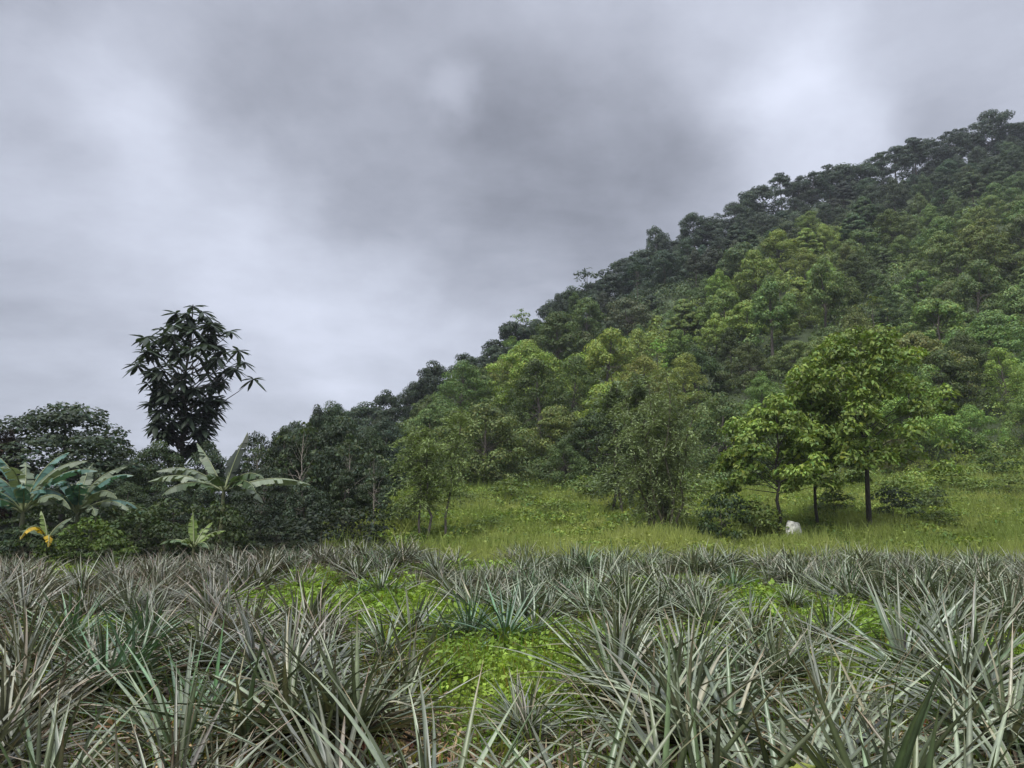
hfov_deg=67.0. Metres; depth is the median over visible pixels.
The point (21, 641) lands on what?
pineapple plant
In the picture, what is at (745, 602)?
pineapple plant
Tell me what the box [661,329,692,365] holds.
hillside tree
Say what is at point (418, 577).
pineapple plant
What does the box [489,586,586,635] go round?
pineapple plant
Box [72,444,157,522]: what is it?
broadleaf tree
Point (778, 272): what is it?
hillside tree
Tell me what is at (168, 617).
pineapple plant
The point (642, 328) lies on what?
hillside tree
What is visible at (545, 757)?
pineapple plant
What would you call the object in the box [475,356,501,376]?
ridge tree
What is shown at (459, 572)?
pineapple plant
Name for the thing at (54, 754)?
pineapple plant
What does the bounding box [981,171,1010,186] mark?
hillside tree
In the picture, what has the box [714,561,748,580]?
pineapple plant
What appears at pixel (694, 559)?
pineapple plant
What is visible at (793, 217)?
hillside tree
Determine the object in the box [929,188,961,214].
hillside tree
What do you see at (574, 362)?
hillside tree
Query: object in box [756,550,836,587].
pineapple plant
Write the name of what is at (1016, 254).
hillside tree
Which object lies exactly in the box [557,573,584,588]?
pineapple plant
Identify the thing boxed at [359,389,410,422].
ridge tree
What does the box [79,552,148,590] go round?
pineapple plant
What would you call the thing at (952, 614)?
pineapple plant
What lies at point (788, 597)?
pineapple plant
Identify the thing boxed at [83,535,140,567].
bush
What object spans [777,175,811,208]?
ridge tree
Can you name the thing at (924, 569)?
pineapple plant
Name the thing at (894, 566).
pineapple plant
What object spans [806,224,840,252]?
hillside tree
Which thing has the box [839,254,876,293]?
hillside tree
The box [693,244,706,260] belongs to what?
hillside tree
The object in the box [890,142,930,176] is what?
ridge tree
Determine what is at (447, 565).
pineapple plant
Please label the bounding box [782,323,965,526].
broadleaf tree
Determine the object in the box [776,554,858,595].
pineapple plant
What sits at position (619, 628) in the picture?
pineapple plant
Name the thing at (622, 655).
pineapple plant
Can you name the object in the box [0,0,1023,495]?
sky
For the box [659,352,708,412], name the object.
hillside tree
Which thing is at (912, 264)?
hillside tree
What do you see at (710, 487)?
shrub
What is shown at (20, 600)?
pineapple plant
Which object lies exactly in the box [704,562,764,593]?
pineapple plant
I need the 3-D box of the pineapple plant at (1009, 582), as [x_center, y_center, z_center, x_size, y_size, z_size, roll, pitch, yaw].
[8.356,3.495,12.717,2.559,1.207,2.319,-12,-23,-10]
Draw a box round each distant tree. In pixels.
[43,469,77,512]
[150,472,172,513]
[189,466,230,511]
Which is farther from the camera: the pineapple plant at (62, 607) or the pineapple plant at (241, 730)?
the pineapple plant at (62, 607)
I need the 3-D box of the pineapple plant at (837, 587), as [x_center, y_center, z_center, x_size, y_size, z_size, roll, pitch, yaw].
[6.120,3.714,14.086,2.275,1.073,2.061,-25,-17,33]
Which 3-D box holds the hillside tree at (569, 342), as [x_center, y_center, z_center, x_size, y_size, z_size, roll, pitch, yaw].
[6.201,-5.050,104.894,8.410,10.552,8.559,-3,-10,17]
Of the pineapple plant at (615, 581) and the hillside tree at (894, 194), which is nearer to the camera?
the pineapple plant at (615, 581)
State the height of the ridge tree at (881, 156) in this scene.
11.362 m
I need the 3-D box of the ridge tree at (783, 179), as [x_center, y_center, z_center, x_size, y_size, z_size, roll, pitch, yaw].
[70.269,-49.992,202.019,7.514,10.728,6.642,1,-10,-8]
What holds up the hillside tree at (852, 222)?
on the ground at (806, 334)
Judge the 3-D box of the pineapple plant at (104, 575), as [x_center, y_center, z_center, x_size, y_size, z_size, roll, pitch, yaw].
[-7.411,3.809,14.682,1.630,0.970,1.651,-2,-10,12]
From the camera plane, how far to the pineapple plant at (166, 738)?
4.81 m
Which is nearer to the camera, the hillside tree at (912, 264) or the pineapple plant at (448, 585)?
the pineapple plant at (448, 585)
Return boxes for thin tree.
[241,442,278,504]
[270,420,323,516]
[329,433,377,509]
[352,447,393,522]
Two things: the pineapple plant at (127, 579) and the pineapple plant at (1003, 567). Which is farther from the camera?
the pineapple plant at (1003, 567)
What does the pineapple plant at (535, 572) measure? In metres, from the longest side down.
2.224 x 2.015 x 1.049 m
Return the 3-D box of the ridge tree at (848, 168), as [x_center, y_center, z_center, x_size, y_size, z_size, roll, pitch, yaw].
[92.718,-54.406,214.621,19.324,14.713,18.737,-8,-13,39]
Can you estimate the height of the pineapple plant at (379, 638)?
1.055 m
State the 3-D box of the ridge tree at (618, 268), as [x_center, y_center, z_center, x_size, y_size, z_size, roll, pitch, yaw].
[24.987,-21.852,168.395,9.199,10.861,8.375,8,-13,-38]
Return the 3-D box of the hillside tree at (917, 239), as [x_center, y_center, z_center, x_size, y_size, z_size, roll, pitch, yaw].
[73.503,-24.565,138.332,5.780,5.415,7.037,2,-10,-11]
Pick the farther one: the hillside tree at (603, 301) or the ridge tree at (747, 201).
the ridge tree at (747, 201)
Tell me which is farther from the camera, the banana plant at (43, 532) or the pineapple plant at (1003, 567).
the banana plant at (43, 532)
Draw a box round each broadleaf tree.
[0,402,157,521]
[0,427,40,523]
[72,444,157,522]
[708,392,844,530]
[769,378,878,525]
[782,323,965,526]
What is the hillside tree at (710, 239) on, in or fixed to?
on the ground at (806, 334)
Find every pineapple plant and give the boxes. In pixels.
[0,545,39,576]
[0,553,49,576]
[0,558,66,594]
[0,560,85,628]
[0,563,54,621]
[0,564,55,607]
[0,568,58,629]
[0,572,171,653]
[0,573,117,667]
[0,588,30,626]
[0,596,114,676]
[0,601,185,736]
[0,630,155,767]
[0,658,157,767]
[0,668,237,767]
[1,548,79,597]
[1,661,340,767]
[2,556,56,591]
[3,579,79,621]
[4,561,46,585]
[5,567,70,601]
[8,555,74,590]
[8,556,62,573]
[12,591,245,699]
[26,569,138,622]
[28,577,111,619]
[33,605,187,701]
[33,631,326,767]
[45,613,163,670]
[46,553,120,597]
[46,578,150,613]
[47,561,89,583]
[48,615,309,751]
[49,710,334,767]
[51,563,109,587]
[70,562,145,594]
[75,560,198,620]
[76,607,460,767]
[78,586,209,656]
[79,550,154,582]
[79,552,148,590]
[79,565,117,586]
[91,554,148,579]
[93,586,290,699]
[94,565,162,593]
[94,585,203,643]
[96,573,163,603]
[99,561,151,583]
[103,587,198,629]
[107,551,211,592]
[108,565,210,610]
[111,547,191,581]
[111,548,192,578]
[114,576,197,630]
[117,549,162,571]
[118,571,195,600]
[127,546,207,572]
[127,564,193,593]
[138,554,286,615]
[148,556,187,578]
[149,568,217,606]
[154,564,266,626]
[154,566,214,591]
[158,594,412,708]
[166,573,282,640]
[173,549,229,578]
[174,579,317,650]
[176,565,210,585]
[178,548,231,579]
[181,565,251,592]
[188,554,250,579]
[192,563,232,584]
[197,666,492,767]
[199,541,265,575]
[201,550,300,592]
[202,551,265,586]
[208,652,599,767]
[209,595,382,669]
[213,559,382,646]
[215,614,486,767]
[220,547,297,584]
[233,543,284,575]
[241,564,287,590]
[241,578,399,652]
[243,545,306,574]
[244,609,394,689]
[246,541,301,564]
[250,599,301,626]
[256,544,325,572]
[257,553,336,586]
[281,553,330,576]
[286,533,355,566]
[298,636,493,746]
[312,540,359,567]
[321,551,393,586]
[321,556,355,573]
[325,573,392,598]
[328,546,375,572]
[331,557,433,593]
[332,577,487,639]
[332,587,456,672]
[340,601,496,692]
[348,548,406,568]
[364,532,436,567]
[364,549,423,580]
[381,669,798,767]
[391,563,452,587]
[402,544,471,577]
[405,583,526,644]
[412,567,496,603]
[417,556,464,587]
[423,556,457,574]
[425,565,528,607]
[440,576,577,646]
[443,557,505,592]
[446,562,479,581]
[447,570,486,593]
[452,667,610,767]
[455,554,496,577]
[456,563,503,585]
[457,554,518,588]
[464,552,525,582]
[467,569,570,620]
[473,562,548,600]
[474,578,551,610]
[483,548,560,576]
[488,570,762,718]
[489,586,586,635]
[493,578,589,622]
[495,566,530,585]
[498,556,579,590]
[499,567,553,589]
[499,615,909,767]
[501,567,566,603]
[506,555,554,573]
[514,561,586,593]
[518,605,898,767]
[527,585,571,608]
[528,565,570,584]
[536,580,700,664]
[537,546,575,576]
[538,553,590,579]
[540,570,596,603]
[542,566,633,623]
[543,651,981,767]
[550,573,611,608]
[552,542,608,572]
[553,599,812,752]
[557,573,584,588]
[561,548,645,591]
[561,566,687,627]
[562,561,596,580]
[571,554,676,603]
[572,595,689,664]
[573,577,655,624]
[578,545,638,577]
[586,557,650,593]
[589,593,784,686]
[593,570,636,593]
[596,562,639,583]
[609,574,700,620]
[619,548,675,577]
[619,555,691,589]
[633,552,729,603]
[635,570,716,616]
[637,555,685,575]
[647,615,854,710]
[648,556,747,602]
[649,575,752,632]
[650,562,758,621]
[657,542,729,579]
[658,550,684,573]
[659,650,1023,767]
[665,564,737,607]
[675,540,750,577]
[683,613,1023,767]
[685,598,845,681]
[695,556,765,583]
[699,605,874,690]
[700,592,809,649]
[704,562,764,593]
[706,540,754,568]
[708,591,794,632]
[710,667,1023,767]
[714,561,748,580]
[721,582,785,612]
[726,554,807,585]
[732,587,868,665]
[733,543,789,573]
[736,546,839,585]
[742,555,780,578]
[755,541,834,574]
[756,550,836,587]
[759,562,1022,687]
[759,636,925,725]
[761,573,822,611]
[762,584,903,648]
[766,559,826,591]
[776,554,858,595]
[788,681,1017,767]
[790,557,893,600]
[797,559,877,599]
[798,587,861,611]
[800,549,835,568]
[802,557,880,587]
[802,562,902,602]
[803,562,869,586]
[805,548,864,572]
[814,550,871,580]
[827,544,884,571]
[828,622,1023,766]
[829,657,1023,767]
[831,552,932,601]
[831,568,1023,715]
[837,595,1023,734]
[839,558,876,575]
[840,578,929,614]
[857,548,906,576]
[859,568,1020,636]
[860,572,1023,643]
[867,553,983,605]
[869,557,1005,613]
[869,558,914,573]
[871,562,944,580]
[873,561,916,578]
[874,562,942,593]
[887,550,926,573]
[889,541,993,583]
[902,562,950,581]
[906,556,951,577]
[912,561,946,580]
[913,552,1023,597]
[915,553,990,588]
[928,545,1006,575]
[934,565,1015,607]
[939,659,1023,765]
[946,565,1023,633]
[947,552,1017,579]
[957,557,1020,574]
[958,575,1023,619]
[965,565,1023,608]
[978,556,1023,577]
[979,577,1023,636]
[983,560,1023,586]
[986,560,1022,581]
[994,546,1023,572]
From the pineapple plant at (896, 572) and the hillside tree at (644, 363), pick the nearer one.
the pineapple plant at (896, 572)
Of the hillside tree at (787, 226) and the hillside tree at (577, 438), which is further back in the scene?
the hillside tree at (787, 226)
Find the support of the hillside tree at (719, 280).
on the ground at (806, 334)
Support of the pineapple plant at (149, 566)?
on the ground at (806, 334)
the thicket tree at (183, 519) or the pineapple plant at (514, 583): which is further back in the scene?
the thicket tree at (183, 519)
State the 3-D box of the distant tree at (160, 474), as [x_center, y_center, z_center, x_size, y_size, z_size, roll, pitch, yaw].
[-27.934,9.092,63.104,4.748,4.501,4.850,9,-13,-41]
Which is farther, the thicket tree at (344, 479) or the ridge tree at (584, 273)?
the ridge tree at (584, 273)
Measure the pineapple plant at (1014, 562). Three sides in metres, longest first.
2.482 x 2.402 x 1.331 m
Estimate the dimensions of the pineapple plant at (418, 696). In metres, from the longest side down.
1.966 x 1.782 x 0.927 m
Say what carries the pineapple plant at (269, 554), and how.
on the ground at (806, 334)
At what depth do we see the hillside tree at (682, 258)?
148.29 m
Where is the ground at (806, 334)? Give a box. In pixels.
[0,154,1023,767]
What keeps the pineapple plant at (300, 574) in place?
on the ground at (806, 334)
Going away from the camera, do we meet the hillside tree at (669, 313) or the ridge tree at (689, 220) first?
the hillside tree at (669, 313)
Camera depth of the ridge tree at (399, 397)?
110.02 m
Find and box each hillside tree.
[282,425,336,494]
[297,400,359,473]
[327,403,357,443]
[350,417,425,486]
[357,415,389,445]
[361,446,415,491]
[393,429,428,466]
[408,397,473,449]
[410,393,445,418]
[410,395,440,432]
[411,401,535,486]
[430,359,493,421]
[444,364,501,405]
[466,412,549,481]
[483,359,514,386]
[485,340,577,413]
[491,339,563,393]
[496,340,526,377]
[501,336,517,352]
[504,358,585,454]
[509,409,535,441]
[513,404,594,467]
[523,439,591,487]
[529,321,579,358]
[533,311,590,366]
[540,355,595,412]
[551,352,603,393]
[551,410,628,471]
[565,327,649,392]
[566,292,586,319]
[568,297,613,337]
[568,331,602,358]
[569,369,593,408]
[573,381,632,452]
[587,280,606,301]
[592,292,614,323]
[595,321,624,342]
[597,326,614,347]
[605,297,654,334]
[617,256,656,289]
[618,328,659,370]
[618,355,675,403]
[624,324,650,346]
[626,262,649,299]
[637,395,702,451]
[637,399,681,464]
[639,249,689,287]
[642,295,665,307]
[646,339,668,368]
[650,391,780,481]
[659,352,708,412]
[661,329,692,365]
[661,341,691,359]
[662,298,696,328]
[665,251,688,278]
[665,299,701,342]
[667,344,725,401]
[674,236,701,266]
[683,247,723,279]
[685,248,709,287]
[686,279,716,301]
[688,403,731,441]
[692,312,730,357]
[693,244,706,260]
[694,288,752,329]
[703,234,714,245]
[704,269,736,314]
[712,342,778,391]
[716,241,765,281]
[717,327,743,373]
[720,301,768,335]
[722,240,740,264]
[724,222,745,248]
[730,213,747,228]
[730,248,780,302]
[730,375,755,403]
[740,212,781,233]
[740,278,801,323]
[741,230,758,247]
[742,371,785,411]
[748,275,800,358]
[757,240,785,259]
[759,228,799,272]
[761,221,818,251]
[766,317,798,337]
[767,340,813,376]
[773,268,786,295]
[774,211,789,222]
[780,290,828,327]
[781,247,822,278]
[783,361,891,427]
[784,197,806,211]
[784,357,803,395]
[785,277,810,301]
[786,214,800,223]
[790,336,860,384]
[792,210,820,230]
[793,228,824,253]
[799,187,820,204]
[799,204,809,214]
[803,326,844,358]
[804,256,846,327]
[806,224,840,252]
[806,259,835,287]
[806,271,865,321]
[812,222,842,249]
[813,400,874,458]
[815,203,844,223]
[827,214,846,227]
[830,239,865,270]
[833,180,856,204]
[834,305,884,369]
[835,243,856,276]
[836,229,885,259]
[838,213,880,244]
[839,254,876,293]
[848,196,880,229]
[853,177,880,197]
[853,295,892,334]
[854,184,889,210]
[856,346,945,415]
[860,270,888,289]
[867,286,902,312]
[870,203,896,225]
[870,299,910,331]
[870,427,911,468]
[872,208,917,246]
[872,373,966,448]
[874,249,898,268]
[878,177,908,210]
[878,179,888,190]
[881,170,891,179]
[881,331,981,397]
[887,234,920,261]
[891,269,942,297]
[892,298,991,346]
[895,215,924,235]
[898,180,910,192]
[902,293,920,324]
[903,259,932,279]
[904,233,928,252]
[906,174,920,189]
[906,202,912,212]
[909,192,927,217]
[911,174,932,206]
[911,349,992,412]
[915,218,957,255]
[917,203,941,231]
[917,230,969,266]
[919,166,936,175]
[924,172,953,193]
[925,190,937,201]
[926,280,965,303]
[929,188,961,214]
[929,252,979,281]
[934,215,970,239]
[935,159,959,185]
[937,310,1023,368]
[940,196,962,216]
[940,259,1009,321]
[942,330,999,383]
[946,403,1011,453]
[951,154,964,168]
[952,165,984,193]
[952,217,1011,265]
[953,162,983,184]
[956,172,985,206]
[962,208,978,220]
[966,146,999,172]
[968,206,1005,231]
[972,233,1023,280]
[974,195,1015,219]
[975,156,1014,181]
[978,182,1020,208]
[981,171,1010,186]
[981,347,1023,415]
[984,281,1017,309]
[990,142,1001,155]
[990,279,1023,332]
[996,214,1023,251]
[996,382,1023,449]
[997,141,1023,164]
[1000,197,1023,237]
[1001,171,1023,198]
[1001,362,1023,397]
[1002,150,1023,172]
[1004,249,1023,281]
[1006,194,1023,211]
[1013,264,1023,285]
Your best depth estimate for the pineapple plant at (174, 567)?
17.63 m
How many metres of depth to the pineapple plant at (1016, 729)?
5.02 m
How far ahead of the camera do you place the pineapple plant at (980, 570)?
17.68 m
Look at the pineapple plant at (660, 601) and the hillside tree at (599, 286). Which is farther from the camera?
the hillside tree at (599, 286)
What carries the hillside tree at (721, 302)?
on the ground at (806, 334)
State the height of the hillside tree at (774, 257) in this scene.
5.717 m
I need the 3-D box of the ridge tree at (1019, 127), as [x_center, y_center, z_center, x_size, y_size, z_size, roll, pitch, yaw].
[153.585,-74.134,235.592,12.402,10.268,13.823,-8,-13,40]
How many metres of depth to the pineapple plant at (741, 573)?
16.59 m
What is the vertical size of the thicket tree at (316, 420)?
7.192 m
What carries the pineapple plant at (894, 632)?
on the ground at (806, 334)
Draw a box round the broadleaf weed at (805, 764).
[789,762,816,767]
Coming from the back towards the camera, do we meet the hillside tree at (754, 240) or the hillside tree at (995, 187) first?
the hillside tree at (995, 187)
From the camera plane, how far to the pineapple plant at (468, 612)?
9.56 m
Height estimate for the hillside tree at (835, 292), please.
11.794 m
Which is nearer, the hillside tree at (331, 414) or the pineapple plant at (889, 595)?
the pineapple plant at (889, 595)
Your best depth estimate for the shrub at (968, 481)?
48.89 m
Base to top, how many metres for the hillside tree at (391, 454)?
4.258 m
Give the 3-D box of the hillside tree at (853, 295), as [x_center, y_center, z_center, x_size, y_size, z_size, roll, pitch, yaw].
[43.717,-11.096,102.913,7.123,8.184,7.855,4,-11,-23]
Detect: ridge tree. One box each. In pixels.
[259,420,305,468]
[287,422,363,445]
[345,410,363,429]
[349,401,400,433]
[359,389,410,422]
[391,387,418,421]
[401,360,457,404]
[447,352,488,381]
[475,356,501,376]
[480,345,507,363]
[481,321,534,356]
[510,309,534,323]
[523,299,565,328]
[524,318,542,340]
[546,285,592,321]
[547,293,568,319]
[566,267,604,315]
[577,273,633,297]
[577,289,615,318]
[597,248,663,282]
[607,258,635,291]
[645,225,674,262]
[655,240,689,260]
[676,212,723,247]
[693,219,729,247]
[695,218,718,238]
[708,201,753,230]
[730,196,765,220]
[738,184,783,215]
[767,172,797,209]
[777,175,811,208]
[796,171,835,205]
[810,162,879,201]
[815,164,846,198]
[842,162,884,198]
[863,151,901,178]
[877,145,918,178]
[889,137,966,180]
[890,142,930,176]
[904,137,930,174]
[932,131,969,157]
[950,127,972,157]
[962,132,1000,159]
[967,109,1020,154]
[994,122,1023,143]
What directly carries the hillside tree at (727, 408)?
on the ground at (806, 334)
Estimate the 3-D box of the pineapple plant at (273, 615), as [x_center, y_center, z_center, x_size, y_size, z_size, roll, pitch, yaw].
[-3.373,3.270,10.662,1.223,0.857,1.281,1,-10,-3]
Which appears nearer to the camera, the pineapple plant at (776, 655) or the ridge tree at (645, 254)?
the pineapple plant at (776, 655)
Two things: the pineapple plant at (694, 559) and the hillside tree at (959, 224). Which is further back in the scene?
the hillside tree at (959, 224)
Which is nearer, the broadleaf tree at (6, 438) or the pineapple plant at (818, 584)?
the pineapple plant at (818, 584)
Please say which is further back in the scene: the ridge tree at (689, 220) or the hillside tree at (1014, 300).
the ridge tree at (689, 220)
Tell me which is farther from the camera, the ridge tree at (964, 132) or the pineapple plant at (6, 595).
the ridge tree at (964, 132)
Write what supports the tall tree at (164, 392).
on the ground at (806, 334)
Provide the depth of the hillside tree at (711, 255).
142.45 m
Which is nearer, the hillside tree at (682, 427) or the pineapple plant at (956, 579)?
the pineapple plant at (956, 579)
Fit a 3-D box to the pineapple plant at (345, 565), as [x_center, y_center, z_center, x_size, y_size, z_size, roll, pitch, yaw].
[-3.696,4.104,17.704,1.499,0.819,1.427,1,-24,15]
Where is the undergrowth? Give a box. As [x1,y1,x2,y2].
[264,153,1023,519]
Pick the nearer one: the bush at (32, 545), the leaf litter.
the leaf litter
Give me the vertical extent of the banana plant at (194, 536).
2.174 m
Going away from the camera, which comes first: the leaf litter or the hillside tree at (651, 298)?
the leaf litter
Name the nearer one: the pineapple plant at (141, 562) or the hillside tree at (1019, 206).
the pineapple plant at (141, 562)
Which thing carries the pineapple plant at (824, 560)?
on the ground at (806, 334)
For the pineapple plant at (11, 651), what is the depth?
7.26 m
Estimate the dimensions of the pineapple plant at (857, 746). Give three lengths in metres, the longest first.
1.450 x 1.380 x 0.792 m
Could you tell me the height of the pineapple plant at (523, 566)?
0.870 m
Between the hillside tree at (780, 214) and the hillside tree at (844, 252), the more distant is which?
the hillside tree at (780, 214)
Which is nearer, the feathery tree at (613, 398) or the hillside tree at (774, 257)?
the feathery tree at (613, 398)
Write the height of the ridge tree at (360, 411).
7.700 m
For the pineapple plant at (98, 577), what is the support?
on the ground at (806, 334)
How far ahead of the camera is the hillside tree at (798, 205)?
195.72 m
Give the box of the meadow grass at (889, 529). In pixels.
[321,446,1023,565]
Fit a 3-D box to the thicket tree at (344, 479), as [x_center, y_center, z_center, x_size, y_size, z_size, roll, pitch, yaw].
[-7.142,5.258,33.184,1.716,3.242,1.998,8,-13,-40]
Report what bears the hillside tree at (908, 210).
on the ground at (806, 334)
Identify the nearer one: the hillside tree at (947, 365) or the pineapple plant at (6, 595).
the pineapple plant at (6, 595)
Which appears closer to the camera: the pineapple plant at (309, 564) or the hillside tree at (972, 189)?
the pineapple plant at (309, 564)
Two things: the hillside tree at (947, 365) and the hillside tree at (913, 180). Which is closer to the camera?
the hillside tree at (947, 365)
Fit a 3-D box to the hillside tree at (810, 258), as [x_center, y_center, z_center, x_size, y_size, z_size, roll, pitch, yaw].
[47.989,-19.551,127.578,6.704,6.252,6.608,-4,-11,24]
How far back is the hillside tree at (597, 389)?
68.42 m
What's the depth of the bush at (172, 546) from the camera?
26.43 m
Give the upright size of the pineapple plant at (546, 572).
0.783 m
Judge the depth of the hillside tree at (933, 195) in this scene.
184.42 m
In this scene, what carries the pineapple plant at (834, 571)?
on the ground at (806, 334)
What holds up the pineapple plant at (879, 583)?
on the ground at (806, 334)
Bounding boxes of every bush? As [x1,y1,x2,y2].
[0,503,96,558]
[0,520,74,563]
[0,526,41,560]
[30,516,136,564]
[33,533,101,564]
[77,507,199,561]
[82,502,166,551]
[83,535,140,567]
[120,497,231,553]
[125,521,203,561]
[177,500,255,557]
[201,522,275,554]
[232,515,315,556]
[268,508,365,554]
[317,506,395,548]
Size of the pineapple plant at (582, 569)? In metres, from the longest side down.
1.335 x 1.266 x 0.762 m
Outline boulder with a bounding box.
[785,521,801,536]
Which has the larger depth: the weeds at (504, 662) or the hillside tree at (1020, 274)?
the hillside tree at (1020, 274)
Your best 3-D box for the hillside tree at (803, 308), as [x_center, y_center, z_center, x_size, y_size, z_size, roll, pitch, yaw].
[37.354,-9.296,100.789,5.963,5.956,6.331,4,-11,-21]
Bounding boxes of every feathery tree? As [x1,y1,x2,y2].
[382,407,486,538]
[582,365,667,511]
[599,366,722,529]
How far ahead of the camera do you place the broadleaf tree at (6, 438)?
37.92 m
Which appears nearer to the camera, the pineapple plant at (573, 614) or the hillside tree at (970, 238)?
the pineapple plant at (573, 614)
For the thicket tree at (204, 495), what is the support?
on the ground at (806, 334)
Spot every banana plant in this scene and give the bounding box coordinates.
[0,452,96,559]
[17,465,140,559]
[20,511,71,566]
[149,432,309,558]
[160,512,224,561]
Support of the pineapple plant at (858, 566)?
on the ground at (806, 334)
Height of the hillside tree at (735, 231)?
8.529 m
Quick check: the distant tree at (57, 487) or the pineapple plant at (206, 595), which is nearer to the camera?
the pineapple plant at (206, 595)
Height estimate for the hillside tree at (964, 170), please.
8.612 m
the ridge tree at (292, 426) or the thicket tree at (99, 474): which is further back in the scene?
the ridge tree at (292, 426)
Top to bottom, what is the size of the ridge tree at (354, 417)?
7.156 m
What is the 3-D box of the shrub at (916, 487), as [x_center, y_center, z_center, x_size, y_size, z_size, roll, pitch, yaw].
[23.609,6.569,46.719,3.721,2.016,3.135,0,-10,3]
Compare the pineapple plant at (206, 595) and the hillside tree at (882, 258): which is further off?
the hillside tree at (882, 258)
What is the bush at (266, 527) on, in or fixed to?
on the ground at (806, 334)
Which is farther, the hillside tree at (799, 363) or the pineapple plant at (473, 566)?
the hillside tree at (799, 363)
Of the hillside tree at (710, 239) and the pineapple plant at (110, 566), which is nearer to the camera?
the pineapple plant at (110, 566)
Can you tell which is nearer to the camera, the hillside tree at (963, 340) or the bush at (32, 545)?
the bush at (32, 545)
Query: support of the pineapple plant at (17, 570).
on the ground at (806, 334)
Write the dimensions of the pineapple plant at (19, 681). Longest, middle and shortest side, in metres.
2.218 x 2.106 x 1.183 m
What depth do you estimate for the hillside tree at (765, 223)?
176.73 m
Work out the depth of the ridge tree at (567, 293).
143.55 m
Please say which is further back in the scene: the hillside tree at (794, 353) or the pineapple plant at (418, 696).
the hillside tree at (794, 353)
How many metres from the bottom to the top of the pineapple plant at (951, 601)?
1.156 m
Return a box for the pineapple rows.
[0,532,1023,767]
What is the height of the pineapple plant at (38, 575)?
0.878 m
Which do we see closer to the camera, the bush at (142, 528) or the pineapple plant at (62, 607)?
the pineapple plant at (62, 607)
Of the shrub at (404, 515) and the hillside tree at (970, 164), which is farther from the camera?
the hillside tree at (970, 164)
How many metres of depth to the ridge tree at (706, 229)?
184.77 m
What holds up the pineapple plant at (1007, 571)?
on the ground at (806, 334)
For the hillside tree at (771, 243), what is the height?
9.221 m
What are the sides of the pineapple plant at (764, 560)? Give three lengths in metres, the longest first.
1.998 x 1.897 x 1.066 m
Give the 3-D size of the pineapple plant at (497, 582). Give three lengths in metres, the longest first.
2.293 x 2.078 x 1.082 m
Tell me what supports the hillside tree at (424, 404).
on the ground at (806, 334)
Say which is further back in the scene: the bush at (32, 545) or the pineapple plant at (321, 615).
the bush at (32, 545)
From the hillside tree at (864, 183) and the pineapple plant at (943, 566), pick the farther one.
the hillside tree at (864, 183)
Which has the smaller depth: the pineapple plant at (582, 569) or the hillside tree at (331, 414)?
the pineapple plant at (582, 569)
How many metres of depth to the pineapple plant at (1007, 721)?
4.63 m
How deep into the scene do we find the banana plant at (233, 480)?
28.15 m
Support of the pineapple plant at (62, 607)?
on the ground at (806, 334)
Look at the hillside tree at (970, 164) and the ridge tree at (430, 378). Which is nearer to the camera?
the ridge tree at (430, 378)
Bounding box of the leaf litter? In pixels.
[0,569,1023,767]
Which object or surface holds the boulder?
on the ground at (806, 334)
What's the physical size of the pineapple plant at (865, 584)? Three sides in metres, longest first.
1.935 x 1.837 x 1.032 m
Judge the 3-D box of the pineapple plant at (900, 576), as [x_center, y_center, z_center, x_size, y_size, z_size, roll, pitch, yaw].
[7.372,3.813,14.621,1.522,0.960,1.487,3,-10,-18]
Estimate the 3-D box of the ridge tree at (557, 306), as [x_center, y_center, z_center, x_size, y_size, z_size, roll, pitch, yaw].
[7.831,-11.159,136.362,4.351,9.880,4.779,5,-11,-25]
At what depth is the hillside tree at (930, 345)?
77.67 m
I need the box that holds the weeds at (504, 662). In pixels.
[0,551,1023,767]
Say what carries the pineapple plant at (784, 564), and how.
on the ground at (806, 334)
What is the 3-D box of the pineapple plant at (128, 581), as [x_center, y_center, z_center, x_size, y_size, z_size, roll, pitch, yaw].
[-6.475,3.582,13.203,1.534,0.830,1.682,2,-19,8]
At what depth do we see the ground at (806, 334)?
73.33 m
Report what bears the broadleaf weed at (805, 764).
on the ground at (806, 334)
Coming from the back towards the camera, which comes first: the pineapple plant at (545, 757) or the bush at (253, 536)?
the bush at (253, 536)
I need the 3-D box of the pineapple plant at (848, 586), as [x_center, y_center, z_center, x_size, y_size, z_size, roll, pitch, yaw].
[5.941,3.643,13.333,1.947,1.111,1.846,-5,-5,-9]
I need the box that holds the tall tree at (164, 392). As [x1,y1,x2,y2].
[123,305,265,484]
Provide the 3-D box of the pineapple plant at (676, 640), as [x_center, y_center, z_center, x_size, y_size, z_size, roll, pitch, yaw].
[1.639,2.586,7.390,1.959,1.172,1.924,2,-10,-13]
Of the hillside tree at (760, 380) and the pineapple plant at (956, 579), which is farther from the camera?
the hillside tree at (760, 380)
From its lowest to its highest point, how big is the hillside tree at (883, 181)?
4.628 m
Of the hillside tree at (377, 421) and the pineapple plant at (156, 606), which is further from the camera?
the hillside tree at (377, 421)
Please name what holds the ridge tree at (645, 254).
on the ground at (806, 334)
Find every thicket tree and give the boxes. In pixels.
[4,479,48,526]
[70,467,135,531]
[96,482,152,533]
[125,439,201,517]
[134,488,207,539]
[167,440,232,521]
[220,430,284,520]
[225,465,303,538]
[259,426,323,518]
[280,480,338,533]
[300,404,335,483]
[300,414,390,518]
[327,468,369,532]
[340,427,397,506]
[353,463,397,519]
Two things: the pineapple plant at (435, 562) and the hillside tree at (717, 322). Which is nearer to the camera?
the pineapple plant at (435, 562)
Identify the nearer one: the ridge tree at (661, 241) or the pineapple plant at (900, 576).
the pineapple plant at (900, 576)
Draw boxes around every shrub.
[377,503,425,528]
[433,487,486,508]
[466,516,505,531]
[488,477,543,500]
[533,500,576,515]
[556,474,613,499]
[678,480,739,502]
[695,491,753,539]
[732,500,789,535]
[801,487,863,516]
[860,485,924,517]
[870,476,935,498]
[911,486,950,508]
[924,465,990,490]
[925,510,967,528]
[960,451,1023,475]
[969,474,1023,496]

